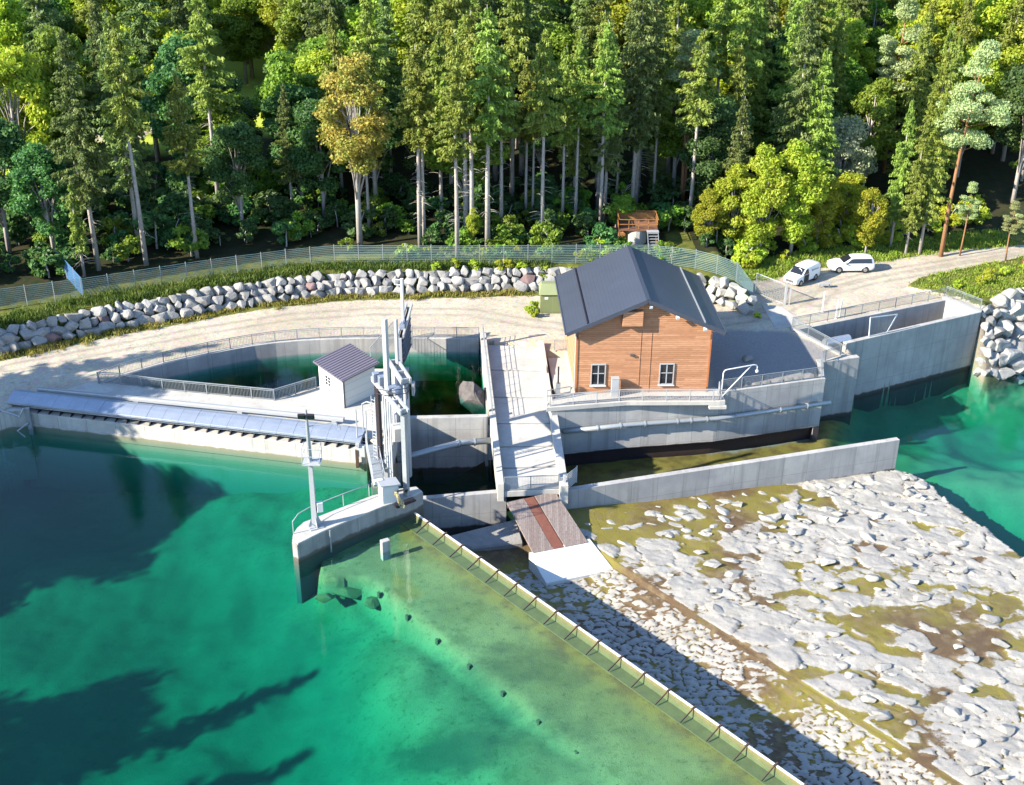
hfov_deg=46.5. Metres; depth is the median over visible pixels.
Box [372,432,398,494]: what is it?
gate pillar
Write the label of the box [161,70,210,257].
spruce tree
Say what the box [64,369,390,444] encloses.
concrete deck
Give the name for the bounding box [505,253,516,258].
shrub
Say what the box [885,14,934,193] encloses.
fir tree
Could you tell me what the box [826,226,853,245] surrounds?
shrub
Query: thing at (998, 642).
stone
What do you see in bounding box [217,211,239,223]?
shrub
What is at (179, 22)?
spruce tree
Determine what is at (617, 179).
spruce tree
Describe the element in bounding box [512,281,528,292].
boulder
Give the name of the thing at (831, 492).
stone
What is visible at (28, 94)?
maple tree
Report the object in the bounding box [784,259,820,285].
delivery van
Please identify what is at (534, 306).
shrub
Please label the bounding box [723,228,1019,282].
verge grass
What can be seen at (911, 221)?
spruce tree
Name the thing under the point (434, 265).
shrub
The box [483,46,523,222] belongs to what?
spruce tree
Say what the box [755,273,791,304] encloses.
yard gate
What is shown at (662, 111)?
spruce tree
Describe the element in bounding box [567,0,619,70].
spruce tree
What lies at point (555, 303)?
door
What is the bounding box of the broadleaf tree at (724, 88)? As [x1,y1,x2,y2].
[704,49,738,95]
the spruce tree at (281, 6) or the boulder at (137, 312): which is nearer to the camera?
the boulder at (137, 312)
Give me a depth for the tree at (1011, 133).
142.79 m
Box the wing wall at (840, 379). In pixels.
[816,355,859,424]
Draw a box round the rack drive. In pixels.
[355,442,365,467]
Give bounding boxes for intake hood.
[6,389,365,443]
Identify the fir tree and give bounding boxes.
[720,99,756,242]
[733,0,776,172]
[755,0,813,172]
[756,0,779,138]
[772,26,813,174]
[781,0,795,25]
[788,49,841,202]
[813,0,851,117]
[823,0,839,11]
[870,0,901,76]
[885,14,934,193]
[888,2,918,129]
[901,48,956,206]
[920,23,957,151]
[928,36,964,191]
[950,0,976,152]
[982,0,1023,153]
[1008,123,1023,180]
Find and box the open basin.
[790,296,982,411]
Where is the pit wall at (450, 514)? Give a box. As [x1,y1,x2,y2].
[423,490,505,535]
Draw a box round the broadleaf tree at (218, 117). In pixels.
[190,89,264,182]
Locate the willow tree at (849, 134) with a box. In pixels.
[820,114,877,183]
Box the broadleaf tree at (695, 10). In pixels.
[665,0,707,30]
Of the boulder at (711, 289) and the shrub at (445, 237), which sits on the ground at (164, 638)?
the shrub at (445, 237)
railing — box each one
[96,372,316,400]
[97,327,381,383]
[292,484,369,533]
[412,327,478,337]
[483,327,492,413]
[549,381,719,405]
[554,340,567,350]
[720,345,841,390]
[792,288,945,325]
[792,318,841,352]
[945,286,982,308]
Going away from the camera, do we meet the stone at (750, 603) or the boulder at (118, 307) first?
the stone at (750, 603)
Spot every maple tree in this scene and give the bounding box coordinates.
[0,44,58,222]
[0,118,28,252]
[4,141,78,249]
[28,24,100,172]
[139,30,218,165]
[195,75,265,181]
[201,119,268,233]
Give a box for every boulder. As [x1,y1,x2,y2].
[0,328,6,336]
[0,337,5,348]
[1,332,19,345]
[1,345,10,351]
[6,324,19,334]
[8,341,19,352]
[18,324,28,331]
[18,340,32,350]
[19,329,33,340]
[26,321,36,330]
[31,336,47,345]
[33,327,50,336]
[35,319,46,328]
[43,332,62,343]
[46,316,56,327]
[50,325,66,335]
[56,314,66,322]
[61,331,75,340]
[64,313,81,322]
[64,320,78,331]
[75,329,86,336]
[78,309,90,319]
[79,318,91,329]
[84,326,103,335]
[89,316,98,326]
[90,306,107,316]
[98,315,109,321]
[98,321,115,330]
[105,304,114,313]
[109,312,120,322]
[115,301,122,312]
[116,321,125,327]
[120,309,134,318]
[122,301,133,309]
[125,319,137,326]
[132,308,143,318]
[134,302,142,309]
[137,314,154,324]
[141,299,152,308]
[143,304,153,316]
[149,299,157,306]
[152,312,166,323]
[153,304,166,313]
[156,297,169,305]
[165,310,178,319]
[166,303,174,311]
[168,295,181,302]
[174,300,181,310]
[176,293,189,301]
[179,307,193,317]
[182,298,197,307]
[186,289,201,299]
[191,304,205,314]
[194,296,210,307]
[199,286,214,297]
[206,304,223,312]
[210,296,222,305]
[213,286,223,295]
[222,286,234,292]
[223,301,236,308]
[224,291,237,303]
[233,282,244,292]
[237,300,245,308]
[238,290,249,300]
[244,283,256,290]
[245,298,252,307]
[249,289,257,296]
[253,296,263,304]
[255,281,261,288]
[256,288,267,295]
[261,278,275,288]
[261,294,277,303]
[267,285,276,295]
[275,276,286,286]
[276,285,283,293]
[277,293,290,301]
[284,284,293,294]
[287,277,295,285]
[291,285,306,294]
[291,292,298,298]
[294,275,306,285]
[299,290,310,299]
[305,276,313,282]
[306,282,316,290]
[310,289,326,297]
[311,270,324,282]
[316,282,324,290]
[321,281,333,292]
[325,288,335,296]
[326,273,341,281]
[334,280,345,289]
[336,287,342,294]
[339,273,347,280]
[342,287,354,295]
[345,280,353,287]
[346,271,353,280]
[354,269,367,279]
[354,279,359,287]
[354,286,365,294]
[359,278,371,287]
[366,286,378,295]
[368,270,375,279]
[371,275,380,286]
[375,269,386,279]
[378,285,391,293]
[381,278,391,286]
[386,271,395,279]
[391,275,399,285]
[392,285,400,293]
[395,269,403,277]
[404,277,416,285]
[404,284,415,294]
[405,269,413,277]
[414,269,423,278]
[417,276,427,285]
[417,284,427,293]
[427,270,438,276]
[428,285,437,292]
[429,275,439,286]
[437,271,450,277]
[437,281,446,290]
[440,277,451,283]
[446,284,458,292]
[449,267,459,276]
[451,276,463,284]
[458,282,469,292]
[459,265,468,276]
[464,278,479,286]
[469,269,480,277]
[470,283,483,291]
[479,275,490,284]
[481,267,493,276]
[483,283,492,291]
[491,274,500,285]
[492,284,500,291]
[493,267,506,275]
[501,275,510,283]
[501,281,512,289]
[506,268,512,277]
[510,277,519,283]
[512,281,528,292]
[513,267,520,277]
[519,267,532,275]
[519,274,534,283]
[528,282,538,291]
[531,266,545,276]
[535,275,543,283]
[544,267,559,275]
[544,274,554,280]
[559,267,569,273]
[697,272,706,282]
[706,285,716,293]
[708,276,719,286]
[708,293,717,302]
[715,287,726,297]
[715,297,726,306]
[719,277,729,288]
[724,286,736,298]
[725,300,737,308]
[729,282,738,290]
[735,292,748,303]
[737,286,746,294]
[738,301,753,314]
[746,295,757,305]
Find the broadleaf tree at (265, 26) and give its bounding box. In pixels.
[244,0,279,50]
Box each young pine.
[955,181,981,255]
[1001,200,1023,261]
[1015,214,1023,263]
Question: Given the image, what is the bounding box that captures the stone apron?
[473,470,1023,784]
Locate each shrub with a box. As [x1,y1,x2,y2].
[0,211,25,244]
[0,241,6,257]
[0,253,20,272]
[4,215,31,245]
[22,239,47,267]
[26,221,65,242]
[27,246,72,277]
[30,246,56,267]
[32,224,72,250]
[50,214,73,233]
[53,246,82,274]
[55,228,77,252]
[78,198,102,227]
[86,199,109,216]
[92,173,112,201]
[92,210,102,226]
[93,215,104,231]
[96,167,115,201]
[97,214,134,246]
[100,246,121,263]
[106,229,138,251]
[107,210,128,219]
[108,179,156,208]
[112,234,141,261]
[122,217,134,235]
[130,209,176,248]
[139,161,169,187]
[140,199,157,210]
[143,192,167,203]
[151,187,167,202]
[151,211,167,229]
[152,206,171,227]
[156,192,184,202]
[157,230,176,249]
[158,191,188,227]
[158,215,190,242]
[163,194,203,221]
[165,171,197,189]
[165,176,192,192]
[167,224,209,256]
[172,202,215,227]
[173,212,203,226]
[175,187,199,194]
[181,218,210,238]
[183,233,193,252]
[185,190,210,198]
[187,194,222,215]
[190,165,214,191]
[195,175,210,194]
[198,177,224,195]
[200,219,218,240]
[209,189,233,217]
[209,230,230,245]
[215,196,253,225]
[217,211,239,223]
[234,219,254,241]
[236,222,258,242]
[245,167,277,195]
[245,215,259,223]
[249,188,301,223]
[251,191,296,223]
[252,153,278,180]
[259,156,285,190]
[270,209,292,220]
[270,220,301,246]
[281,218,297,230]
[284,178,306,190]
[284,183,312,208]
[287,210,315,240]
[301,208,316,222]
[303,198,315,208]
[303,212,334,231]
[304,187,328,206]
[305,227,317,236]
[315,187,339,195]
[316,207,321,214]
[317,193,336,203]
[323,201,347,226]
[337,198,355,215]
[338,237,353,250]
[341,208,378,238]
[355,194,383,222]
[361,185,389,205]
[370,222,386,236]
[375,201,406,223]
[376,206,397,231]
[377,172,402,192]
[378,189,390,197]
[383,215,401,227]
[393,176,412,198]
[393,245,406,258]
[394,243,415,257]
[400,219,415,233]
[401,185,428,212]
[407,186,428,212]
[409,212,416,220]
[409,246,422,258]
[419,248,432,253]
[420,226,440,246]
[424,180,438,192]
[425,195,451,221]
[430,223,440,237]
[431,261,440,270]
[433,210,462,235]
[437,246,451,257]
[441,234,449,244]
[443,183,469,207]
[443,213,467,237]
[445,228,473,248]
[448,179,469,201]
[450,258,460,268]
[454,211,484,222]
[459,236,470,248]
[462,240,479,250]
[465,226,484,240]
[468,258,480,270]
[469,186,499,211]
[471,238,484,246]
[472,245,482,256]
[474,183,505,200]
[474,202,491,211]
[480,249,494,258]
[484,253,494,260]
[485,239,499,250]
[490,184,510,206]
[490,210,504,229]
[490,227,503,239]
[491,243,510,256]
[493,224,524,248]
[494,258,514,270]
[496,214,523,235]
[503,191,518,201]
[503,202,521,222]
[504,176,521,191]
[504,233,523,248]
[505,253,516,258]
[511,201,524,217]
[512,246,524,254]
[515,210,533,225]
[515,262,527,268]
[519,188,545,213]
[519,232,535,246]
[524,300,539,310]
[527,172,555,190]
[527,308,538,316]
[528,193,558,210]
[528,202,555,220]
[529,221,563,247]
[534,172,557,188]
[534,208,561,232]
[535,247,553,256]
[537,216,566,230]
[539,265,552,278]
[542,238,559,251]
[544,185,560,201]
[544,243,563,256]
[549,243,563,259]
[552,197,573,213]
[554,212,570,230]
[557,185,592,208]
[558,190,582,212]
[565,175,581,185]
[570,203,583,216]
[571,213,600,235]
[573,250,582,257]
[580,247,595,259]
[583,222,618,247]
[586,251,599,260]
[591,238,611,257]
[593,205,610,222]
[602,205,616,226]
[603,164,631,188]
[603,176,642,197]
[609,235,626,247]
[609,240,625,247]
[610,182,630,198]
[630,197,648,211]
[640,207,653,211]
[646,174,675,196]
[646,193,663,205]
[651,202,672,228]
[652,240,670,255]
[654,204,686,230]
[655,252,668,260]
[661,189,681,207]
[664,241,681,258]
[666,176,680,191]
[670,196,681,203]
[676,205,695,231]
[680,201,695,208]
[686,184,697,195]
[693,194,702,212]
[699,232,714,246]
[704,221,731,243]
[712,229,723,241]
[715,231,738,249]
[718,237,736,258]
[729,243,761,268]
[731,245,758,260]
[735,238,768,259]
[740,249,760,267]
[753,312,761,317]
[762,240,777,250]
[780,249,789,260]
[787,233,812,245]
[797,235,818,252]
[812,232,834,247]
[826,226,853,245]
[831,220,849,233]
[844,223,864,247]
[873,228,890,242]
[883,223,903,242]
[900,223,907,233]
[920,209,939,227]
[926,220,942,233]
[934,205,946,221]
[936,203,960,226]
[950,213,963,226]
[953,280,961,288]
[954,204,977,225]
[968,195,984,201]
[973,197,986,210]
[974,205,992,224]
[975,274,990,283]
[985,267,995,277]
[999,266,1009,274]
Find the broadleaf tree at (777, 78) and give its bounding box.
[755,25,822,122]
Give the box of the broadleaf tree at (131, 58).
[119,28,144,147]
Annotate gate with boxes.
[504,475,559,490]
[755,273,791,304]
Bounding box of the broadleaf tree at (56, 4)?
[13,0,69,30]
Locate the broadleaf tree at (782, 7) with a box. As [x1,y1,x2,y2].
[766,0,792,31]
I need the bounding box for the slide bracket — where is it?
[0,407,34,437]
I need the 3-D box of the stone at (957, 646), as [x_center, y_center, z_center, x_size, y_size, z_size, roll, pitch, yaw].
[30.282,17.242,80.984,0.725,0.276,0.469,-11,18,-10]
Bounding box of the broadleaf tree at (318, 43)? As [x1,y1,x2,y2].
[294,29,350,82]
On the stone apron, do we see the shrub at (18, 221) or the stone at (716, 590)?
the stone at (716, 590)
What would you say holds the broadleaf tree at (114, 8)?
on the ground at (164, 638)
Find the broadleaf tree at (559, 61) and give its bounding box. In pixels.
[555,59,592,155]
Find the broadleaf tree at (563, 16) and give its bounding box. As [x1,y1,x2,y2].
[551,3,585,44]
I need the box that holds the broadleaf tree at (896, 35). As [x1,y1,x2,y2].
[879,12,951,101]
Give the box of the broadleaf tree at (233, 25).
[209,0,268,84]
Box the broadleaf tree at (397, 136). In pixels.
[337,88,411,181]
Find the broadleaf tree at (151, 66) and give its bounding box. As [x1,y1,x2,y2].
[143,27,189,104]
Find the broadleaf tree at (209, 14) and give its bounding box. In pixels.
[203,0,213,28]
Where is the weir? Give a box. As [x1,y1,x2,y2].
[401,512,807,784]
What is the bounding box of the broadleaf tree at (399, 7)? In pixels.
[372,0,433,88]
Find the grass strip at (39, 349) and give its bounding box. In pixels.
[0,286,537,359]
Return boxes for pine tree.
[664,29,722,201]
[875,0,933,173]
[933,39,1012,256]
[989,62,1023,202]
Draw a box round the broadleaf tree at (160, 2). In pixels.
[143,0,197,29]
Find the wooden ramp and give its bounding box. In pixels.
[506,493,587,552]
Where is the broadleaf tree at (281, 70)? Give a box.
[249,48,323,187]
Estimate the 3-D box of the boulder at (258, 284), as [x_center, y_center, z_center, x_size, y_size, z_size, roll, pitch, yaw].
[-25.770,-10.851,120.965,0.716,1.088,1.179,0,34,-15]
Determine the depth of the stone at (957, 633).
82.26 m
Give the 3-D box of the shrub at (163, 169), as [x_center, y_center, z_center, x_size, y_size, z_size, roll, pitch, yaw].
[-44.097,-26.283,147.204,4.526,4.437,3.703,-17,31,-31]
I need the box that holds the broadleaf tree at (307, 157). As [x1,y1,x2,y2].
[282,97,348,218]
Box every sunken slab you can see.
[314,593,335,602]
[332,587,361,599]
[364,597,379,608]
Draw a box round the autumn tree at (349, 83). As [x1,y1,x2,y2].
[312,51,393,246]
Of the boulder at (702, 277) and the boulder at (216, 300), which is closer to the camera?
the boulder at (216, 300)
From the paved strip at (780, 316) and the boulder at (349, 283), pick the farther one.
the boulder at (349, 283)
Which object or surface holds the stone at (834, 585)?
on the stone apron
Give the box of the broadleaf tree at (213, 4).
[205,0,266,77]
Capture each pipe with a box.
[396,437,490,462]
[562,400,830,433]
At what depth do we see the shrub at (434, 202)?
137.45 m
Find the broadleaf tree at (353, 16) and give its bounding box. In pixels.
[341,0,410,90]
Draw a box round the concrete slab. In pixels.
[450,520,522,551]
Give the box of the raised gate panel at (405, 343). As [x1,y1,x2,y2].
[398,302,412,363]
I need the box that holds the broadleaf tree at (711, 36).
[697,0,713,46]
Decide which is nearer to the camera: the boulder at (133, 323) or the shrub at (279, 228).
the boulder at (133, 323)
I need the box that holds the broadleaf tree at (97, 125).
[52,70,102,175]
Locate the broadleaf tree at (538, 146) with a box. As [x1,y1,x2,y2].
[508,74,571,171]
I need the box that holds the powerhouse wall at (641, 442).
[546,376,825,465]
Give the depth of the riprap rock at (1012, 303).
121.45 m
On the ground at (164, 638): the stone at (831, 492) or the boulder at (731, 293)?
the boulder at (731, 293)
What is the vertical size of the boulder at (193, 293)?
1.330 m
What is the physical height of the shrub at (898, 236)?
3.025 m
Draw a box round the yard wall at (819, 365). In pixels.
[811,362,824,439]
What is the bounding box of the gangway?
[365,433,384,487]
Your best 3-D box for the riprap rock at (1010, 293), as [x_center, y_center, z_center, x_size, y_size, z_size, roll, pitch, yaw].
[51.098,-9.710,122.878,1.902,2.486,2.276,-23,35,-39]
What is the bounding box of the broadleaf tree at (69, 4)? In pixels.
[54,0,85,43]
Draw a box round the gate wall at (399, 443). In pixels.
[382,367,410,488]
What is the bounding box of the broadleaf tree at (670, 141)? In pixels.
[647,50,718,187]
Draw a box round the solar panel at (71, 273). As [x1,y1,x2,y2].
[55,248,83,295]
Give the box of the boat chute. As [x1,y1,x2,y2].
[480,332,567,503]
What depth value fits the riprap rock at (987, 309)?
119.98 m
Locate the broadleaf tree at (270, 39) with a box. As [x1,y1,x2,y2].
[267,36,275,44]
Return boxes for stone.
[618,526,630,529]
[618,540,630,545]
[628,523,642,528]
[644,510,656,516]
[656,529,673,534]
[658,517,665,521]
[664,515,681,520]
[668,522,682,527]
[671,530,680,534]
[675,510,688,514]
[681,527,691,532]
[693,550,704,554]
[698,503,708,508]
[699,532,710,536]
[700,528,711,531]
[703,561,720,567]
[705,603,723,612]
[710,587,721,592]
[715,506,729,514]
[716,499,734,503]
[718,515,729,522]
[722,557,739,562]
[724,570,741,576]
[731,501,741,506]
[733,530,746,534]
[745,602,755,605]
[758,532,767,538]
[759,515,778,522]
[767,513,781,519]
[769,539,778,543]
[778,540,793,546]
[784,501,798,509]
[784,514,794,519]
[788,527,803,534]
[800,664,806,668]
[804,577,813,580]
[807,644,817,649]
[808,596,820,603]
[815,483,829,490]
[816,515,827,519]
[817,491,827,496]
[821,557,835,565]
[824,581,841,588]
[827,491,837,495]
[828,515,840,522]
[828,630,840,636]
[831,511,843,516]
[835,479,851,483]
[836,660,848,669]
[837,539,850,543]
[839,480,852,487]
[844,500,855,504]
[845,671,858,677]
[850,612,861,616]
[855,483,864,488]
[861,507,883,515]
[861,532,874,541]
[861,694,876,702]
[864,574,878,581]
[869,520,883,526]
[872,710,888,715]
[873,514,882,519]
[875,663,891,671]
[875,713,892,720]
[880,500,891,507]
[880,553,890,556]
[883,700,894,705]
[884,579,897,588]
[886,626,905,633]
[889,506,907,511]
[902,475,911,479]
[903,489,914,496]
[904,560,913,565]
[904,719,915,725]
[905,643,917,651]
[905,700,916,704]
[906,704,926,713]
[907,548,928,556]
[908,508,926,515]
[908,579,918,584]
[913,481,927,488]
[913,493,922,497]
[913,593,929,600]
[915,503,923,507]
[917,646,934,652]
[938,691,947,695]
[944,706,960,716]
[946,567,967,573]
[948,540,968,546]
[952,630,961,635]
[952,714,965,722]
[953,643,962,648]
[955,584,967,591]
[959,685,972,692]
[962,736,981,747]
[963,703,984,714]
[965,656,978,662]
[965,765,983,775]
[980,613,1001,623]
[981,604,990,610]
[985,757,1000,767]
[992,638,1009,647]
[994,724,1014,735]
[994,736,1006,741]
[995,775,1008,779]
[998,678,1005,683]
[1001,749,1009,754]
[1013,751,1023,757]
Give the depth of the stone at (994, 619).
83.71 m
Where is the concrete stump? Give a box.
[380,538,390,560]
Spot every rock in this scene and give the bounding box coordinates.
[459,382,485,413]
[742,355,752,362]
[973,367,980,375]
[976,357,985,366]
[978,347,993,358]
[980,322,989,330]
[980,336,989,345]
[980,367,989,376]
[981,305,993,313]
[985,316,995,326]
[985,328,994,339]
[986,340,995,351]
[989,352,998,365]
[990,293,1008,308]
[990,308,1001,317]
[990,368,999,379]
[992,325,1005,336]
[994,338,1010,352]
[997,318,1013,337]
[997,353,1006,366]
[999,308,1015,320]
[999,347,1020,364]
[999,367,1014,380]
[1000,308,1008,313]
[1002,287,1021,300]
[1005,338,1014,347]
[1007,299,1015,309]
[1007,357,1023,374]
[1009,301,1023,321]
[1010,321,1023,339]
[1014,315,1023,320]
[1014,340,1023,353]
[1015,367,1023,375]
[1015,375,1023,383]
[1016,334,1023,341]
[1017,288,1023,296]
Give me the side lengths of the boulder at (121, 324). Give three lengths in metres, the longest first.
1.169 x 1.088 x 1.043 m
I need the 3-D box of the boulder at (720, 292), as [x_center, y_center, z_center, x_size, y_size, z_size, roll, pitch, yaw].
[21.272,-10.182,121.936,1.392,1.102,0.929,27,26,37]
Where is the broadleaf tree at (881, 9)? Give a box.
[849,0,901,77]
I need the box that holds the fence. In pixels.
[0,244,753,307]
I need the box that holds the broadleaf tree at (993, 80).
[951,42,1006,176]
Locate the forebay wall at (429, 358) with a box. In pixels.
[100,336,478,393]
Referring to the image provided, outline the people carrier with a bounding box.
[827,253,874,272]
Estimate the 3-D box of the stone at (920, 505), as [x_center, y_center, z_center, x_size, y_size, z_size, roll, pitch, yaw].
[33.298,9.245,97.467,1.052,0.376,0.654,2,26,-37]
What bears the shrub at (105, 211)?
on the ground at (164, 638)
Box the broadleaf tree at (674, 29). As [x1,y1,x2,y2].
[660,14,693,53]
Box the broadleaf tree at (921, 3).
[898,0,927,24]
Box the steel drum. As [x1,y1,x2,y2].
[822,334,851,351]
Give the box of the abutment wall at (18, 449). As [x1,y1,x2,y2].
[0,405,38,479]
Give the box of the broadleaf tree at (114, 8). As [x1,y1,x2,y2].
[71,0,131,38]
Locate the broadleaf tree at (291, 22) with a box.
[274,0,338,53]
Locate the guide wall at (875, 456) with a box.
[563,437,899,508]
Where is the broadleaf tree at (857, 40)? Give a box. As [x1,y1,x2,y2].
[820,17,877,98]
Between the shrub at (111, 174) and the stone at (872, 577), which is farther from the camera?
the shrub at (111, 174)
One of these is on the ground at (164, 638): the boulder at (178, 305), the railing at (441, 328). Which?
the boulder at (178, 305)
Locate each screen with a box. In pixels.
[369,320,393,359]
[868,314,897,336]
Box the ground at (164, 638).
[0,0,1023,784]
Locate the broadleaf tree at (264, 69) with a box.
[262,51,298,83]
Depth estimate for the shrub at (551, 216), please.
132.19 m
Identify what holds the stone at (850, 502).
on the stone apron
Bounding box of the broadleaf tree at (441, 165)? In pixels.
[419,70,513,210]
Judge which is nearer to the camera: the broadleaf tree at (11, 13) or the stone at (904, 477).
the stone at (904, 477)
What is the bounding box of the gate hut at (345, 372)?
[313,343,379,407]
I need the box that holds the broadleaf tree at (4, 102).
[0,85,26,130]
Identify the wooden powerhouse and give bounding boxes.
[554,245,726,396]
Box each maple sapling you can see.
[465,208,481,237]
[580,206,596,234]
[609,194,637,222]
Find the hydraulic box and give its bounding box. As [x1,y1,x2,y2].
[373,477,407,508]
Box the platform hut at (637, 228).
[616,210,658,250]
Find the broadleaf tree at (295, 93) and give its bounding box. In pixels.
[257,83,329,208]
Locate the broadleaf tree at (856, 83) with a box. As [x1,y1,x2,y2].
[833,57,874,115]
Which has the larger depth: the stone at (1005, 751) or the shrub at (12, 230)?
the shrub at (12, 230)
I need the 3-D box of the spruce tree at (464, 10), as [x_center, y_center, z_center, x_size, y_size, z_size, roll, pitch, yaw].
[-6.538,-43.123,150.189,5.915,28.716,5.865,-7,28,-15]
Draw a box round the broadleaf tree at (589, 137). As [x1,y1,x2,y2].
[581,94,622,188]
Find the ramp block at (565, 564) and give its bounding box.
[529,539,612,585]
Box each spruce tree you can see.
[20,0,62,155]
[47,30,116,270]
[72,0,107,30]
[84,0,130,208]
[92,12,159,252]
[98,16,158,265]
[116,0,164,161]
[156,0,207,42]
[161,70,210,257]
[175,0,236,220]
[272,85,304,199]
[274,0,289,17]
[296,0,348,49]
[320,10,348,194]
[347,0,398,208]
[349,86,380,226]
[374,0,406,187]
[392,45,440,246]
[397,0,442,168]
[401,53,442,244]
[405,0,440,88]
[415,0,478,202]
[424,34,449,221]
[428,35,480,253]
[434,0,478,65]
[436,16,481,226]
[439,2,473,33]
[445,10,495,244]
[459,6,518,246]
[466,0,485,162]
[472,0,525,181]
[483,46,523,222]
[490,0,536,203]
[500,0,553,175]
[511,56,537,209]
[520,28,566,244]
[521,64,547,220]
[526,0,565,21]
[546,47,581,213]
[548,0,567,15]
[556,27,595,187]
[562,38,596,226]
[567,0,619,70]
[569,0,611,99]
[579,19,628,221]
[583,0,618,161]
[585,10,622,209]
[585,28,629,222]
[614,0,666,197]
[615,55,629,193]
[619,0,669,202]
[626,0,672,187]
[647,47,675,195]
[649,0,672,145]
[660,0,691,172]
[664,0,688,40]
[675,30,722,207]
[702,0,743,93]
[725,0,773,97]
[727,43,752,164]
[728,0,782,101]
[770,0,823,173]
[805,0,837,54]
[840,0,872,46]
[881,100,916,246]
[896,0,939,160]
[897,121,928,254]
[908,84,951,253]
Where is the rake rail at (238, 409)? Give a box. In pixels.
[37,387,344,423]
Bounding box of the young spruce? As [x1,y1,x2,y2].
[64,183,93,276]
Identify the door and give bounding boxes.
[324,373,332,398]
[552,296,560,311]
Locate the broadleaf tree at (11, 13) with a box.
[0,0,35,84]
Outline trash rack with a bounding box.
[31,407,365,444]
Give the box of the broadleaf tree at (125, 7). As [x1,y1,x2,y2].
[121,0,191,11]
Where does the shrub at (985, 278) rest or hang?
on the ground at (164, 638)
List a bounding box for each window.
[590,364,605,386]
[658,363,674,385]
[848,259,871,263]
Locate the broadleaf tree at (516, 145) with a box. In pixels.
[510,90,517,148]
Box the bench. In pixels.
[818,282,831,286]
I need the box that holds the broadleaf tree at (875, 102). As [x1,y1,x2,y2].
[842,77,902,186]
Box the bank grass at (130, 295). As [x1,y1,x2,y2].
[0,253,558,329]
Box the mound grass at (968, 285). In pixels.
[908,253,1023,300]
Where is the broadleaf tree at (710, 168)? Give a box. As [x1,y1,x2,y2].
[674,104,749,191]
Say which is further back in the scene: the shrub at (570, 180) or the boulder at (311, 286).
the shrub at (570, 180)
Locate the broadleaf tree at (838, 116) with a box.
[784,100,844,160]
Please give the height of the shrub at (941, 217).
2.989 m
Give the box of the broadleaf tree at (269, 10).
[257,0,291,47]
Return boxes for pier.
[292,487,423,603]
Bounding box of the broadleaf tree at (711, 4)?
[699,0,755,88]
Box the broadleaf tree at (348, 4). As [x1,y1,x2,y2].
[308,0,363,34]
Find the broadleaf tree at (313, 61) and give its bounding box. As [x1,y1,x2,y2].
[289,49,336,166]
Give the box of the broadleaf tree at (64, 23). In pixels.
[22,10,78,66]
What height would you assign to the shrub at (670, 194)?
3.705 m
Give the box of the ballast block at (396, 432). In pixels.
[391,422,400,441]
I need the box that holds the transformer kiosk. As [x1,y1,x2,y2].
[539,281,560,312]
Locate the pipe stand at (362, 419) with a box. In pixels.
[355,401,374,441]
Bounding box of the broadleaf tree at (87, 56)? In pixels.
[78,36,134,128]
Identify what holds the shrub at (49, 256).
on the ground at (164, 638)
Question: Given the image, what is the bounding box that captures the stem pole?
[394,278,404,322]
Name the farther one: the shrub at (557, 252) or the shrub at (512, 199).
the shrub at (512, 199)
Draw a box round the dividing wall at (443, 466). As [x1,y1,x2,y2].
[401,414,487,483]
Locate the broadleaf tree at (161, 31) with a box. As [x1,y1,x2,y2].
[120,0,169,100]
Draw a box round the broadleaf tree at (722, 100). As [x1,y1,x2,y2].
[676,92,754,194]
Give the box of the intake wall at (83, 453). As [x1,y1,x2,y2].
[30,407,368,494]
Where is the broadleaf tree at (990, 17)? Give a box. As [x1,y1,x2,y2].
[963,0,1017,103]
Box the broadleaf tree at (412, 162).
[399,87,431,185]
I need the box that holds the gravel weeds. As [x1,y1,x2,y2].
[26,296,513,369]
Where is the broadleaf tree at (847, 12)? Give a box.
[825,5,880,81]
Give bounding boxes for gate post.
[563,465,577,487]
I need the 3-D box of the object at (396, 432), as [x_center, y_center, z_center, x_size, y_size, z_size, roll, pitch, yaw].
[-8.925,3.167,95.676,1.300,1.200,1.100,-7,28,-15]
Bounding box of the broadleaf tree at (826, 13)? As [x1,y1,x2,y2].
[784,10,856,82]
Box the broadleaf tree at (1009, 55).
[982,22,1023,160]
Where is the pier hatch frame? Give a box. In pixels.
[394,497,415,508]
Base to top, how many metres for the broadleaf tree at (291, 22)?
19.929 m
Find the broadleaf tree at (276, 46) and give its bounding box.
[272,0,316,50]
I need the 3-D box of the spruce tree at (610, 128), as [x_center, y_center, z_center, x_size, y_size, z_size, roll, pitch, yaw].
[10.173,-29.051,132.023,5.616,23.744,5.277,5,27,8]
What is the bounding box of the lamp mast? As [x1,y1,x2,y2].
[297,409,340,530]
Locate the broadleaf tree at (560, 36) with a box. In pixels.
[529,20,583,99]
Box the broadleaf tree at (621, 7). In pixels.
[608,0,636,55]
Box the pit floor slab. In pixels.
[548,358,569,398]
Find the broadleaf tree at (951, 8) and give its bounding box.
[914,0,981,114]
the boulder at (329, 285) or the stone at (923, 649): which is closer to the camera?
the stone at (923, 649)
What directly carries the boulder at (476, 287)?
on the ground at (164, 638)
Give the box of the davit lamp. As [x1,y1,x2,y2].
[720,364,758,399]
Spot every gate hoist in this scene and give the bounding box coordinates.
[371,318,410,496]
[389,318,414,477]
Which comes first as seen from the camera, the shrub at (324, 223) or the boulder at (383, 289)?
the boulder at (383, 289)
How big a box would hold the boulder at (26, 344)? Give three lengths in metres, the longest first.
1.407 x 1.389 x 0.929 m
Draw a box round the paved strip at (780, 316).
[762,304,805,328]
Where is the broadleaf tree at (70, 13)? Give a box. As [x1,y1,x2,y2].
[62,0,121,44]
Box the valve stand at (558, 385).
[547,366,570,401]
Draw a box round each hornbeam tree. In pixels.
[691,188,730,240]
[713,163,758,249]
[737,142,793,245]
[770,138,831,254]
[808,178,843,244]
[832,171,867,224]
[853,187,889,251]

